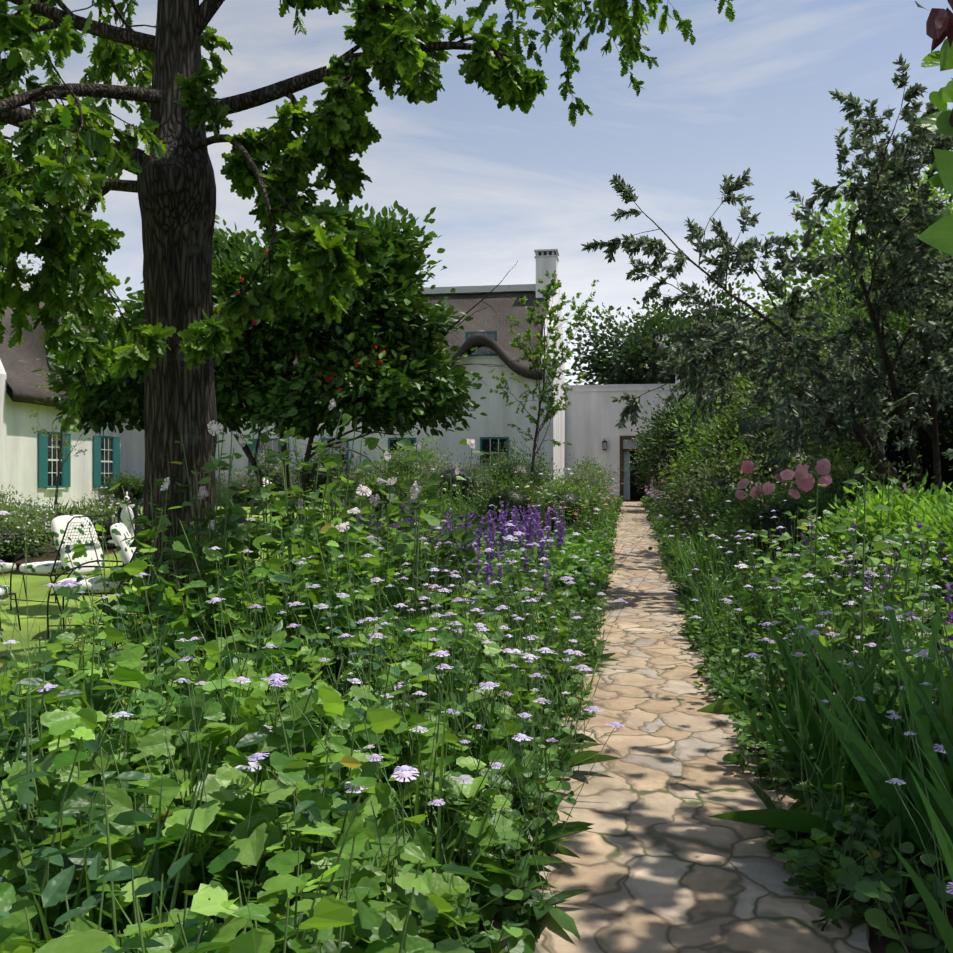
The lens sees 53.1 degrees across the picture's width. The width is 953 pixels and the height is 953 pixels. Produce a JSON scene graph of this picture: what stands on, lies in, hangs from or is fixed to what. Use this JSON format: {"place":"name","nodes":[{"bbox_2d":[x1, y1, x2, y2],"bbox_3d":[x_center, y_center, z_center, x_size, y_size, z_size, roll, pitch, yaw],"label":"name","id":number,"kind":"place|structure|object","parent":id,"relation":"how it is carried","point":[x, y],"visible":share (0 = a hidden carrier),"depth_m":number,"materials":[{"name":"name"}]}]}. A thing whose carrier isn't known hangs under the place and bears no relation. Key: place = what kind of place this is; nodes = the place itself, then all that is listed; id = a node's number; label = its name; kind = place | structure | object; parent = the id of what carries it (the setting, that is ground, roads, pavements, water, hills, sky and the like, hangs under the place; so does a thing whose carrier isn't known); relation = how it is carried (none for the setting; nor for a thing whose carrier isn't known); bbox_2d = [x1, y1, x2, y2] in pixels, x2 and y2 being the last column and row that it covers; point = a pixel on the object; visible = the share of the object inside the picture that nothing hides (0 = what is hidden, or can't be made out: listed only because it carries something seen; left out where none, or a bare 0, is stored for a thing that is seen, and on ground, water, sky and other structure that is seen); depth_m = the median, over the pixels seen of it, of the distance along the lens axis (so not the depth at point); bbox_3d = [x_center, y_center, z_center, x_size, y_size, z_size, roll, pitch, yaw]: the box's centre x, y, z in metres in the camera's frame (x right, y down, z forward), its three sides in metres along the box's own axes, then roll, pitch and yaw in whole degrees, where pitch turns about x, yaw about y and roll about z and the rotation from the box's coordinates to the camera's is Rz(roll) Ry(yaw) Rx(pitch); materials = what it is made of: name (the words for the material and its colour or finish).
{"place":"outdoors","nodes":[
{"label":"outdoors","id":0,"kind":"place"},
{"bbox_2d":[397,483,502,520],"bbox_3d":[-1.007,0.594,24.356,2.466,0.955,3.138,0,0,-20],"label":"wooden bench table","id":1,"kind":"object","parent":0,"point":[489,488],"visible":0.06,"depth_m":24.17,"materials":[{"name":"brown wood"}]},
{"bbox_2d":[0,483,952,952],"bbox_3d":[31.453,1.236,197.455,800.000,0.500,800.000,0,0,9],"label":"ground","id":2,"kind":"structure","parent":0,"point":[38,587],"depth_m":9.96,"materials":[{"name":"plant"}]},
{"bbox_2d":[29,350,98,509],"bbox_3d":[-11.547,-1.383,26.639,1.798,4.977,3.073,0,0,-17],"label":"tree","id":3,"kind":"object","parent":2,"relation":"on","point":[58,474],"depth_m":26.78,"materials":[{"name":"green plant"}]},
{"bbox_2d":[0,515,143,641],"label":"lounge chair","id":4,"kind":"object","parent":2,"relation":"on","point":[68,532],"visible":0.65,"depth_m":10.15,"materials":[{"name":"fabric"}]},
{"bbox_2d":[99,488,140,540],"bbox_3d":[-4.616,0.497,12.497,0.646,0.710,0.410,0,0,39],"label":"dog","id":5,"kind":"object","parent":4,"relation":"on","point":[123,515],"visible":0.71,"depth_m":12.29},
{"bbox_2d":[19,200,528,525],"bbox_3d":[-4.705,-2.487,21.233,11.999,7.489,7.450,0,0,9],"label":"tree","id":6,"kind":"object","parent":2,"relation":"on","point":[387,362],"depth_m":19.44,"materials":[{"name":"green plant"}]},
{"bbox_2d":[0,433,625,562],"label":"shrubs","id":7,"kind":"object","parent":2,"relation":"on","point":[581,495],"visible":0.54,"depth_m":21.35,"materials":[{"name":"green plant"}]},
{"bbox_2d":[0,399,662,952],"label":"bed plants","id":8,"kind":"object","parent":2,"relation":"on","point":[234,785],"visible":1,"depth_m":3.39,"materials":[{"name":"green plant"}]},
{"bbox_2d":[0,0,735,651],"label":"oak","id":9,"kind":"object","parent":2,"relation":"on","point":[304,254],"depth_m":7.05,"materials":[{"name":"green plant"}]},
{"bbox_2d":[0,249,747,509],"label":"house","id":10,"kind":"structure","parent":2,"relation":"on","point":[584,423],"depth_m":32.46,"materials":[{"name":"white paint"}]},
{"bbox_2d":[0,150,952,527],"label":"tree foliage","id":11,"kind":"object","parent":2,"relation":"on","point":[636,356],"visible":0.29,"depth_m":26.32,"materials":[{"name":"green plant"}]},
{"bbox_2d":[110,495,952,952],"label":"border plants","id":12,"kind":"object","parent":2,"relation":"on","point":[840,879],"visible":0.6,"depth_m":3.79,"materials":[{"name":"green plant"}]},
{"bbox_2d":[489,270,609,492],"bbox_3d":[1.720,-2.072,24.154,2.101,6.384,2.662,0,0,-38],"label":"slender tree","id":13,"kind":"object","parent":2,"relation":"on","point":[556,364],"depth_m":23.97,"materials":[{"name":"green plant"}]},
{"bbox_2d":[581,53,952,497],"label":"olive tree","id":14,"kind":"object","parent":2,"relation":"on","point":[905,242],"depth_m":11.28,"materials":[{"name":"green plant"}]},
{"bbox_2d":[640,393,952,952],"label":"bed plants","id":15,"kind":"object","parent":2,"relation":"on","point":[795,537],"visible":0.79,"depth_m":5.90,"materials":[{"name":"green plant"}]},
{"bbox_2d":[913,0,952,255],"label":"plant","id":16,"kind":"object","parent":2,"relation":"on","point":[938,234],"depth_m":2.42,"materials":[{"name":"green plant"}]},
{"bbox_2d":[0,0,952,384],"label":"sky","id":17,"kind":"structure","parent":0,"point":[503,185],"materials":[{"name":"blue"}]},
{"bbox_2d":[476,501,870,952],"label":"stone path","id":18,"kind":"structure","parent":0,"point":[664,863],"depth_m":4.06,"materials":[{"name":"beige stone"}]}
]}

